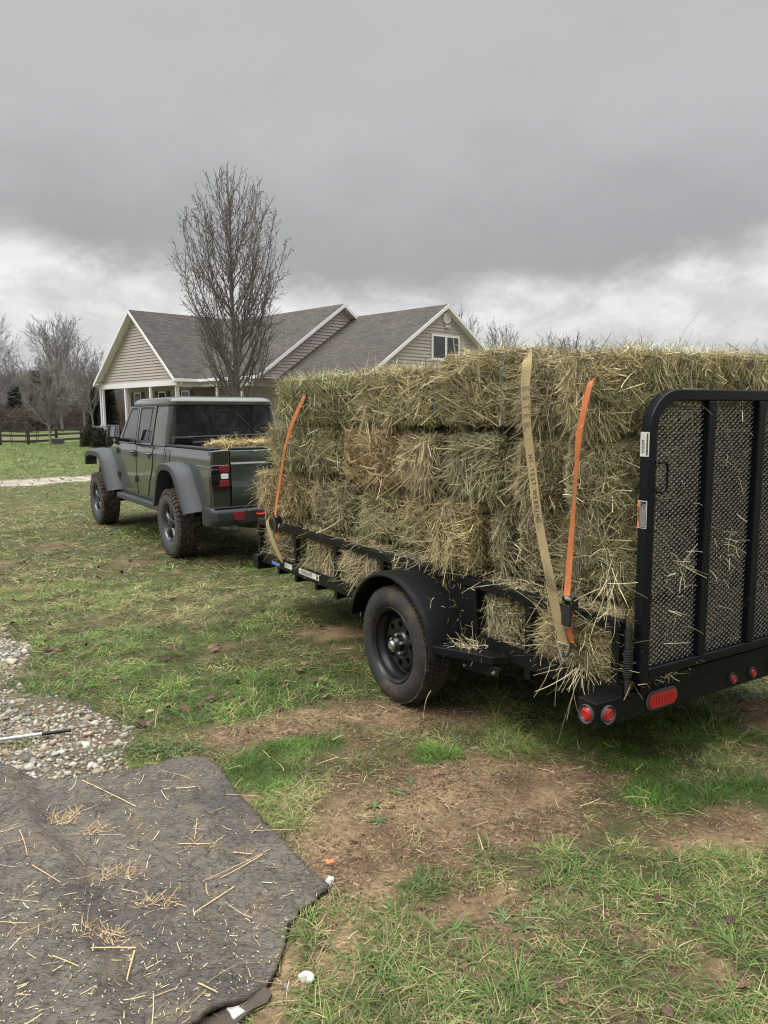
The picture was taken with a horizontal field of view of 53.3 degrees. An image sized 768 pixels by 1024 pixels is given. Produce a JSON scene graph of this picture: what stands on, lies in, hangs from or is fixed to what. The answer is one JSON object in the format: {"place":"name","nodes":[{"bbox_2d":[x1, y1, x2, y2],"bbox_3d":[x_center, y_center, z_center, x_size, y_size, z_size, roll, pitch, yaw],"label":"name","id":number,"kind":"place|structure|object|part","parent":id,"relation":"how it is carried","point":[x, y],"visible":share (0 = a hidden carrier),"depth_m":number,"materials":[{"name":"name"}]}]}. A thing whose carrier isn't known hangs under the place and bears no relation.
{"place":"outdoors","nodes":[
{"label":"outdoors","id":0,"kind":"place"},
{"bbox_2d":[0,476,90,485],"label":"gravel","id":1,"kind":"structure","parent":0,"point":[37,478],"depth_m":20.38,"materials":[{"name":"gravel"}]},
{"bbox_2d":[0,625,137,779],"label":"gravel","id":2,"kind":"structure","parent":0,"point":[32,760],"depth_m":4.15,"materials":[{"name":"gravel"}]},
{"bbox_2d":[0,728,70,740],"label":"pole","id":3,"kind":"object","parent":2,"relation":"on","point":[37,734],"visible":1,"depth_m":4.06,"materials":[{"name":"metal"}]},
{"bbox_2d":[89,720,98,725],"bbox_3d":[-1.617,1.181,4.260,0.053,0.042,0.048,-3,8,-17],"label":"rock","id":4,"kind":"object","parent":2,"relation":"on","point":[94,722],"visible":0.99,"depth_m":4.25,"materials":[{"name":"stone"}]},
{"bbox_2d":[0,410,767,1023],"bbox_3d":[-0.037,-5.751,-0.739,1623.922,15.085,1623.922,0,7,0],"label":"ground","id":5,"kind":"structure","parent":0,"point":[522,798],"depth_m":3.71,"materials":[{"name":"plant"}]},
{"bbox_2d":[0,393,7,411],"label":"woodland tree","id":6,"kind":"object","parent":5,"relation":"on","point":[3,400],"visible":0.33,"depth_m":92.49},
{"bbox_2d":[5,658,17,664],"bbox_3d":[-2.604,1.042,5.345,0.071,0.042,0.117,-6,9,-37],"label":"rock","id":7,"kind":"object","parent":5,"relation":"on","point":[11,661],"visible":1,"depth_m":5.32,"materials":[{"name":"stone"}]},
{"bbox_2d":[3,385,25,428],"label":"cedar tree","id":8,"kind":"object","parent":5,"relation":"on","point":[13,399],"visible":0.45,"depth_m":90.66,"materials":[{"name":"green plant"}]},
{"bbox_2d":[0,354,28,400],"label":"woodland tree","id":9,"kind":"object","parent":5,"relation":"on","point":[9,372],"visible":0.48,"depth_m":98.28,"materials":[{"name":"plant"}]},
{"bbox_2d":[0,314,33,401],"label":"oak tree","id":10,"kind":"object","parent":5,"relation":"on","point":[2,366],"visible":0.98,"depth_m":78.33,"materials":[{"name":"plant"}]},
{"bbox_2d":[0,421,38,444],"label":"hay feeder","id":11,"kind":"object","parent":5,"relation":"on","point":[21,427],"visible":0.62,"depth_m":47.22,"materials":[{"name":"brown wood"}]},
{"bbox_2d":[26,370,42,428],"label":"cedar tree","id":12,"kind":"object","parent":5,"relation":"on","point":[30,399],"visible":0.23,"depth_m":88.67,"materials":[{"name":"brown plant"}]},
{"bbox_2d":[17,366,64,402],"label":"woodland tree","id":13,"kind":"object","parent":5,"relation":"on","point":[42,383],"visible":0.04,"depth_m":101.78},
{"bbox_2d":[4,311,90,431],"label":"oak tree","id":14,"kind":"object","parent":5,"relation":"on","point":[43,333],"visible":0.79,"depth_m":79.35,"materials":[{"name":"plant"}]},
{"bbox_2d":[14,352,84,445],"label":"maple tree","id":15,"kind":"object","parent":5,"relation":"on","point":[48,408],"visible":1,"depth_m":43.46,"materials":[{"name":"grey plant"}]},
{"bbox_2d":[41,377,58,428],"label":"cedar tree","id":16,"kind":"object","parent":5,"relation":"on","point":[45,426],"visible":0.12,"depth_m":86.88,"materials":[{"name":"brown plant"}]},
{"bbox_2d":[0,425,103,444],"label":"rail fence","id":17,"kind":"object","parent":5,"relation":"on","point":[27,430],"visible":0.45,"depth_m":45.97,"materials":[{"name":"brown wood"}]},
{"bbox_2d":[0,441,109,500],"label":"grass","id":18,"kind":"structure","parent":5,"relation":"on","point":[71,449],"depth_m":28.32,"materials":[{"name":"plant"}]},
{"bbox_2d":[51,438,64,443],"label":"water trough","id":19,"kind":"object","parent":5,"relation":"on","point":[57,440],"visible":0.81,"depth_m":46.17,"materials":[{"name":"grey"}]},
{"bbox_2d":[0,361,128,430],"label":"woodland","id":20,"kind":"object","parent":5,"relation":"on","point":[74,419],"visible":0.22,"depth_m":88.87,"materials":[{"name":"plant"}]},
{"bbox_2d":[43,331,103,426],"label":"woodland tree","id":21,"kind":"object","parent":5,"relation":"on","point":[86,360],"visible":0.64,"depth_m":60.67,"materials":[{"name":"plant"}]},
{"bbox_2d":[60,376,90,429],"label":"woodland tree","id":22,"kind":"object","parent":5,"relation":"on","point":[73,396],"visible":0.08,"depth_m":91.03,"materials":[{"name":"plant"}]},
{"bbox_2d":[62,351,104,425],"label":"woodland tree","id":23,"kind":"object","parent":5,"relation":"on","point":[91,375],"visible":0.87,"depth_m":57.14,"materials":[{"name":"plant"}]},
{"bbox_2d":[81,740,89,748],"bbox_3d":[-1.552,1.216,3.988,0.041,0.034,0.061,-5,9,-34],"label":"rock","id":24,"kind":"object","parent":5,"relation":"on","point":[85,744],"visible":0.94,"depth_m":3.98,"materials":[{"name":"stone"}]},
{"bbox_2d":[78,424,96,446],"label":"shrub","id":25,"kind":"object","parent":5,"relation":"on","point":[88,431],"visible":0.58,"depth_m":42.02,"materials":[{"name":"green plant"}]},
{"bbox_2d":[83,731,92,736],"bbox_3d":[-1.592,1.207,4.116,0.054,0.049,0.037,-6,9,-36],"label":"rock","id":26,"kind":"object","parent":5,"relation":"on","point":[86,734],"visible":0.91,"depth_m":4.10,"materials":[{"name":"stone"}]},
{"bbox_2d":[86,387,99,429],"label":"cedar tree","id":27,"kind":"object","parent":5,"relation":"on","point":[95,418],"visible":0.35,"depth_m":59.10,"materials":[{"name":"green plant"}]},
{"bbox_2d":[92,763,99,768],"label":"rock","id":28,"kind":"object","parent":5,"relation":"on","point":[95,766],"visible":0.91,"depth_m":3.73,"materials":[{"name":"stone"}]},
{"bbox_2d":[89,428,105,447],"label":"shrub","id":29,"kind":"object","parent":5,"relation":"on","point":[99,439],"visible":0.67,"depth_m":40.99,"materials":[{"name":"green plant"}]},
{"bbox_2d":[97,389,121,429],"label":"cedar tree","id":30,"kind":"object","parent":5,"relation":"on","point":[112,416],"visible":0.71,"depth_m":57.19,"materials":[{"name":"green plant"}]},
{"bbox_2d":[105,428,122,447],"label":"shrub","id":31,"kind":"object","parent":5,"relation":"on","point":[109,442],"visible":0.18,"depth_m":40.52,"materials":[{"name":"green plant"}]},
{"bbox_2d":[115,393,124,406],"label":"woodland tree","id":32,"kind":"object","parent":5,"relation":"on","point":[121,399],"visible":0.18,"depth_m":94.74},
{"bbox_2d":[116,389,127,402],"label":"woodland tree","id":33,"kind":"object","parent":5,"relation":"on","point":[119,392],"visible":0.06,"depth_m":95.01,"materials":[{"name":"plant"}]},
{"bbox_2d":[0,496,276,586],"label":"grass","id":34,"kind":"structure","parent":5,"relation":"on","point":[151,524],"depth_m":10.40,"materials":[{"name":"plant"}]},
{"bbox_2d":[0,756,328,1023],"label":"rubber mat","id":35,"kind":"object","parent":5,"relation":"on","point":[198,1012],"visible":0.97,"depth_m":2.70,"materials":[{"name":"rubber"}]},
{"bbox_2d":[0,754,331,1023],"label":"loose straw","id":36,"kind":"object","parent":35,"relation":"on","point":[112,910],"visible":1,"depth_m":2.67,"materials":[{"name":"plant"}]},
{"bbox_2d":[84,396,284,557],"bbox_3d":[-2.638,-0.641,10.896,2.218,1.956,5.850,-5,9,-34],"label":"pickup truck","id":37,"kind":"object","parent":5,"relation":"on","point":[171,470],"visible":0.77,"depth_m":9.67,"materials":[{"name":"paint"}]},
{"bbox_3d":[-3.690,-0.906,11.022,0.161,1.213,0.915,-5,9,-34],"label":"front door","id":38,"kind":"part","parent":37,"relation":"part of","materials":[{"name":"paint"}]},
{"bbox_3d":[-3.230,-0.820,10.348,0.161,1.218,0.798,-5,9,-34],"label":"rear door","id":39,"kind":"part","parent":37,"relation":"part of","materials":[{"name":"paint"}]},
{"bbox_3d":[-2.088,-1.184,9.996,1.320,0.445,0.029,-5,9,-34],"label":"rear window","id":40,"kind":"part","parent":37,"relation":"part of","materials":[{"name":"black glass"}]},
{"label":"hay bale","id":41,"kind":"object","parent":37,"relation":"in","visible":0},
{"bbox_2d":[203,431,269,449],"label":"hay bale","id":42,"kind":"object","parent":41,"relation":"on","point":[229,443],"visible":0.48,"depth_m":9.02},
{"bbox_2d":[180,703,190,711],"bbox_3d":[-1.153,1.147,4.459,0.083,0.014,0.069,15,32,8],"label":"fallen leaf","id":43,"kind":"object","parent":5,"relation":"on","point":[187,707],"visible":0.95,"depth_m":4.46,"materials":[{"name":"plant"}]},
{"bbox_2d":[209,646,219,651],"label":"fallen leaf","id":44,"kind":"object","parent":5,"relation":"on","point":[215,648],"visible":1,"depth_m":5.57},
{"bbox_2d":[165,162,293,396],"bbox_3d":[-5.721,-7.622,29.957,4.842,11.188,4.878,2,8,15],"label":"pear tree","id":45,"kind":"object","parent":5,"relation":"on","point":[234,380],"visible":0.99,"depth_m":29.27,"materials":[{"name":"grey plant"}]},
{"bbox_2d":[199,986,271,1023],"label":"torn sheet","id":46,"kind":"object","parent":5,"relation":"on","point":[261,997],"visible":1,"depth_m":2.20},
{"bbox_2d":[226,1005,244,1018],"bbox_3d":[-0.424,1.451,2.191,0.055,0.050,0.050,-2,8,-15],"label":"rock","id":47,"kind":"object","parent":5,"relation":"on","point":[236,1011],"visible":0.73,"depth_m":2.19,"materials":[{"name":"stone"}]},
{"bbox_2d":[283,983,290,991],"bbox_3d":[-0.290,1.430,2.302,0.027,0.022,0.024,4,8,30],"label":"rock","id":48,"kind":"object","parent":5,"relation":"on","point":[285,985],"visible":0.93,"depth_m":2.30,"materials":[{"name":"stone"}]},
{"bbox_2d":[93,304,485,441],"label":"house","id":49,"kind":"structure","parent":5,"relation":"on","point":[153,355],"depth_m":37.44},
{"bbox_2d":[134,392,140,404],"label":"window","id":50,"kind":"structure","parent":49,"relation":"in","point":[137,396],"depth_m":43.44,"materials":[{"name":"clear glass"}]},
{"bbox_2d":[158,391,165,397],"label":"window","id":51,"kind":"structure","parent":49,"relation":"in","point":[161,394],"depth_m":41.48,"materials":[{"name":"clear glass"}]},
{"bbox_2d":[181,390,189,395],"bbox_3d":[-10.320,-5.481,39.906,0.800,1.720,0.090,7,10,44],"label":"window","id":52,"kind":"structure","parent":49,"relation":"in","point":[183,392],"depth_m":39.82,"materials":[{"name":"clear glass"}]},
{"bbox_2d":[431,334,459,360],"bbox_3d":[2.823,-7.498,34.976,0.080,1.150,1.950,7,10,44],"label":"window","id":53,"kind":"structure","parent":49,"relation":"in","point":[441,345],"depth_m":34.83,"materials":[{"name":"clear glass"}]},
{"bbox_2d":[298,970,314,983],"bbox_3d":[-0.233,1.419,2.331,0.057,0.048,0.035,2,8,18],"label":"rock","id":54,"kind":"object","parent":5,"relation":"on","point":[309,975],"visible":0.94,"depth_m":2.32,"materials":[{"name":"stone"}]},
{"bbox_2d":[325,876,333,887],"bbox_3d":[-0.205,1.363,2.817,0.036,0.025,0.048,2,8,19],"label":"rock","id":55,"kind":"object","parent":5,"relation":"on","point":[330,878],"visible":0.66,"depth_m":2.81,"materials":[{"name":"stone"}]},
{"bbox_2d":[325,859,334,864],"bbox_3d":[-0.206,1.331,2.913,0.031,0.004,0.028,-4,8,-27],"label":"webbing scrap","id":56,"kind":"object","parent":5,"relation":"on","point":[329,861],"visible":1,"depth_m":2.91,"materials":[{"name":"fabric"}]},
{"bbox_2d":[0,663,678,969],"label":"weeds","id":57,"kind":"object","parent":5,"relation":"on","point":[502,911],"visible":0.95,"depth_m":3.77,"materials":[{"name":"green plant"}]},
{"bbox_2d":[349,852,360,857],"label":"fallen leaf","id":58,"kind":"object","parent":5,"relation":"on","point":[355,855],"visible":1,"depth_m":2.97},
{"bbox_2d":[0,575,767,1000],"bbox_3d":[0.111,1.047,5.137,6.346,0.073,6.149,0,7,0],"label":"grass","id":59,"kind":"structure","parent":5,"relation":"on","point":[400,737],"depth_m":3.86,"materials":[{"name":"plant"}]},
{"bbox_2d":[432,768,441,775],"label":"fallen leaf","id":60,"kind":"object","parent":5,"relation":"on","point":[436,772],"visible":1,"depth_m":3.65,"materials":[{"name":"plant"}]},
{"bbox_2d":[114,707,767,1023],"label":"grass","id":61,"kind":"structure","parent":5,"relation":"on","point":[325,1008],"depth_m":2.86,"materials":[{"name":"plant"}]},
{"bbox_2d":[724,914,735,926],"bbox_3d":[1.157,1.363,2.555,0.041,0.020,0.050,-18,11,19],"label":"fallen leaf","id":62,"kind":"object","parent":61,"relation":"on","point":[730,919],"visible":1,"depth_m":2.56,"materials":[{"name":"plant"}]},
{"bbox_2d":[458,304,482,336],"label":"woodland tree","id":63,"kind":"object","parent":5,"relation":"on","point":[470,322],"visible":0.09,"depth_m":73.04,"materials":[{"name":"plant"}]},
{"bbox_2d":[187,659,767,1023],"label":"dead grass","id":64,"kind":"structure","parent":5,"relation":"on","point":[463,808],"depth_m":3.09,"materials":[{"name":"plant"}]},
{"bbox_2d":[202,693,767,1011],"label":"soil crumbs","id":65,"kind":"object","parent":5,"relation":"on","point":[500,941],"visible":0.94,"depth_m":3.23,"materials":[{"name":"soil"}]},
{"bbox_2d":[483,317,519,350],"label":"woodland tree","id":66,"kind":"object","parent":5,"relation":"on","point":[502,334],"visible":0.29,"depth_m":60.16,"materials":[{"name":"plant"}]},
{"bbox_2d":[253,389,767,728],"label":"utility trailer","id":67,"kind":"object","parent":5,"relation":"on","point":[405,666],"visible":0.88,"depth_m":3.60,"materials":[{"name":"black metal"}]},
{"bbox_2d":[256,512,320,566],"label":"hay bale","id":68,"kind":"object","parent":67,"relation":"on","point":[285,544],"visible":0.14,"depth_m":6.30},
{"bbox_2d":[243,464,355,536],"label":"hay bale","id":69,"kind":"object","parent":68,"relation":"on","point":[292,493],"visible":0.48,"depth_m":6.18},
{"bbox_2d":[266,517,282,562],"bbox_3d":[-0.903,0.222,6.257,0.045,0.370,0.236,-5,9,-34],"label":"webbing strap","id":70,"kind":"object","parent":69,"relation":"hanging from","point":[275,547],"visible":1,"depth_m":6.24,"materials":[{"name":"fabric"}]},
{"bbox_2d":[241,416,398,486],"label":"hay bale","id":71,"kind":"object","parent":69,"relation":"on","point":[314,449],"visible":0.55,"depth_m":5.75,"materials":[{"name":"beige"}]},
{"bbox_2d":[259,359,411,435],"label":"hay bale","id":72,"kind":"object","parent":71,"relation":"on","point":[323,399],"visible":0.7,"depth_m":5.53},
{"bbox_2d":[273,393,305,540],"bbox_3d":[-0.719,-0.335,5.899,0.088,1.174,0.491,-7,10,-43],"label":"ratchet strap","id":73,"kind":"object","parent":67,"relation":"attached to","point":[277,520],"visible":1,"depth_m":5.98,"materials":[{"name":"orange fabric"}]},
{"bbox_2d":[291,523,366,597],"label":"hay bale","id":74,"kind":"object","parent":67,"relation":"on","point":[323,553],"visible":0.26,"depth_m":5.78},
{"bbox_2d":[300,467,381,535],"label":"hay bale","id":75,"kind":"object","parent":74,"relation":"on","point":[332,505],"visible":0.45,"depth_m":5.48},
{"bbox_2d":[325,516,427,613],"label":"hay bale","id":76,"kind":"object","parent":67,"relation":"on","point":[359,570],"visible":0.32,"depth_m":5.24},
{"bbox_2d":[351,481,418,557],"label":"hay bale","id":77,"kind":"object","parent":76,"relation":"on","point":[374,511],"visible":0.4,"depth_m":5.03,"materials":[{"name":"beige"}]},
{"bbox_2d":[328,418,479,505],"bbox_3d":[0.270,-0.436,5.270,1.266,0.682,0.876,-5,9,-32],"label":"hay bale","id":78,"kind":"object","parent":77,"relation":"on","point":[363,462],"visible":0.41,"depth_m":4.94},
{"bbox_2d":[333,347,491,450],"bbox_3d":[0.458,-0.748,4.981,1.271,0.714,1.129,-5,9,-30],"label":"hay bale","id":79,"kind":"object","parent":78,"relation":"on","point":[395,396],"visible":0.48,"depth_m":4.64},
{"bbox_2d":[379,543,452,584],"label":"hay bale","id":80,"kind":"object","parent":67,"relation":"on","point":[409,557],"visible":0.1,"depth_m":4.81},
{"bbox_2d":[380,487,485,560],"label":"hay bale","id":81,"kind":"object","parent":80,"relation":"on","point":[416,509],"visible":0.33,"depth_m":4.67},
{"bbox_2d":[375,426,498,515],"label":"hay bale","id":82,"kind":"object","parent":81,"relation":"on","point":[416,451],"visible":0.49,"depth_m":4.50},
{"bbox_2d":[427,561,521,632],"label":"hay bale","id":83,"kind":"object","parent":67,"relation":"on","point":[483,609],"visible":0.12,"depth_m":4.31},
{"bbox_2d":[416,492,520,587],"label":"hay bale","id":84,"kind":"object","parent":83,"relation":"on","point":[461,537],"visible":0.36,"depth_m":4.20},
{"bbox_2d":[258,309,767,743],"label":"loose hay","id":85,"kind":"object","parent":67,"relation":"on","point":[473,645],"visible":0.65,"depth_m":3.56},
{"bbox_2d":[468,561,584,643],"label":"hay bale","id":86,"kind":"object","parent":67,"relation":"on","point":[507,616],"visible":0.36,"depth_m":3.98},
{"bbox_2d":[464,496,566,583],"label":"hay bale","id":87,"kind":"object","parent":86,"relation":"on","point":[503,547],"visible":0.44,"depth_m":4.02},
{"bbox_2d":[407,423,606,518],"bbox_3d":[0.863,-0.266,4.339,1.269,0.666,0.803,-5,8,-31],"label":"hay bale","id":88,"kind":"object","parent":87,"relation":"on","point":[472,454],"visible":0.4,"depth_m":4.05},
{"bbox_2d":[418,326,629,436],"bbox_3d":[0.892,-0.681,4.329,1.245,0.721,0.922,-4,8,-33],"label":"hay bale","id":89,"kind":"object","parent":88,"relation":"on","point":[472,391],"visible":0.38,"depth_m":4.02,"materials":[{"name":"beige"}]},
{"bbox_2d":[498,502,582,583],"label":"hay bale","id":90,"kind":"object","parent":86,"relation":"on","point":[530,555],"visible":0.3,"depth_m":3.81},
{"bbox_2d":[480,420,676,538],"bbox_3d":[1.146,-0.201,4.004,1.246,0.655,0.610,-5,9,-33],"label":"hay bale","id":91,"kind":"object","parent":90,"relation":"on","point":[548,467],"visible":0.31,"depth_m":3.71},
{"bbox_2d":[494,336,668,443],"bbox_3d":[1.146,-0.577,3.950,1.255,0.631,0.507,-4,9,-30],"label":"hay bale","id":92,"kind":"object","parent":91,"relation":"on","point":[540,385],"visible":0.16,"depth_m":3.68},
{"bbox_2d":[521,347,569,661],"bbox_3d":[0.734,-0.079,3.723,0.187,1.449,0.732,-1,7,-1],"label":"webbing strap","id":93,"kind":"object","parent":67,"relation":"attached to","point":[535,496],"visible":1,"depth_m":3.52,"materials":[{"name":"brown"}]},
{"bbox_2d":[561,376,597,657],"bbox_3d":[0.851,0.040,3.354,0.131,1.262,0.084,3,8,24],"label":"ratchet strap","id":94,"kind":"object","parent":67,"relation":"attached to","point":[568,608],"visible":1,"depth_m":3.37,"materials":[{"name":"fabric"}]},
{"bbox_2d":[513,572,761,693],"bbox_3d":[1.277,0.504,3.776,1.228,0.570,0.808,-4,8,-32],"label":"hay bale","id":95,"kind":"object","parent":67,"relation":"on","point":[594,651],"visible":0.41,"depth_m":3.53},
{"bbox_2d":[518,489,760,606],"bbox_3d":[1.292,0.157,3.764,1.260,0.659,0.772,-4,8,-30],"label":"hay bale","id":96,"kind":"object","parent":95,"relation":"on","point":[585,568],"visible":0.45,"depth_m":3.48,"materials":[{"name":"beige"}]},
{"bbox_2d":[549,418,767,539],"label":"hay bale","id":97,"kind":"object","parent":96,"relation":"on","point":[608,480],"visible":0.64,"depth_m":3.42},
{"bbox_2d":[547,326,767,459],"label":"hay bale","id":98,"kind":"object","parent":97,"relation":"on","point":[691,370],"visible":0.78,"depth_m":3.37},
{"bbox_2d":[718,569,767,635],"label":"hay bale","id":99,"kind":"object","parent":67,"relation":"on","point":[763,588],"visible":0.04,"depth_m":3.98},
{"bbox_2d":[730,498,767,583],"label":"hay bale","id":100,"kind":"object","parent":99,"relation":"on","point":[764,543],"visible":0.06,"depth_m":3.92},
{"bbox_2d":[659,428,767,509],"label":"hay bale","id":101,"kind":"object","parent":100,"relation":"on","point":[764,467],"visible":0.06,"depth_m":3.88},
{"bbox_2d":[534,327,578,350],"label":"woodland tree","id":102,"kind":"object","parent":5,"relation":"on","point":[561,341],"visible":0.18,"depth_m":77.74,"materials":[{"name":"plant"}]},
{"bbox_2d":[555,976,565,987],"bbox_3d":[0.530,1.410,2.298,0.032,0.010,0.045,19,17,20],"label":"fallen leaf","id":103,"kind":"object","parent":5,"relation":"on","point":[559,979],"visible":1,"depth_m":2.30,"materials":[{"name":"plant"}]},
{"bbox_2d":[554,998,566,1004],"bbox_3d":[0.509,1.417,2.220,0.041,0.013,0.050,13,-17,-22],"label":"fallen leaf","id":104,"kind":"object","parent":5,"relation":"on","point":[561,1001],"visible":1,"depth_m":2.22,"materials":[{"name":"plant"}]},
{"bbox_2d":[557,330,600,350],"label":"woodland tree","id":105,"kind":"object","parent":5,"relation":"on","point":[577,336],"visible":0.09,"depth_m":82.23,"materials":[{"name":"plant"}]},
{"bbox_2d":[653,893,662,903],"bbox_3d":[0.958,1.349,2.673,0.033,0.016,0.040,-25,30,-18],"label":"fallen leaf","id":106,"kind":"object","parent":5,"relation":"on","point":[657,897],"visible":1,"depth_m":2.67,"materials":[{"name":"plant"}]},
{"bbox_2d":[660,1005,672,1016],"bbox_3d":[0.808,1.421,2.180,0.036,0.011,0.050,-13,1,-7],"label":"fallen leaf","id":107,"kind":"object","parent":5,"relation":"on","point":[669,1012],"visible":1,"depth_m":2.18,"materials":[{"name":"plant"}]},
{"bbox_2d":[692,920,700,931],"bbox_3d":[1.030,1.367,2.524,0.037,0.018,0.045,25,25,17],"label":"fallen leaf","id":108,"kind":"object","parent":5,"relation":"on","point":[695,924],"visible":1,"depth_m":2.53,"materials":[{"name":"plant"}]},
{"bbox_2d":[735,979,750,987],"bbox_3d":[1.069,1.407,2.279,0.050,0.008,0.042,-22,-4,5],"label":"fallen leaf","id":109,"kind":"object","parent":5,"relation":"on","point":[744,982],"visible":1,"depth_m":2.28,"materials":[{"name":"plant"}]},
{"bbox_2d":[0,0,767,386],"label":"sky","id":110,"kind":"structure","parent":0,"point":[591,167],"materials":[{"name":"grey"}]},
{"label":"fallen leaf","id":111,"kind":"object","parent":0,"visible":0},
{"bbox_2d":[135,719,146,725],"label":"fallen leaf","id":112,"kind":"object","parent":111,"relation":"on","point":[140,722],"visible":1,"depth_m":4.23,"materials":[{"name":"plant"}]}
]}

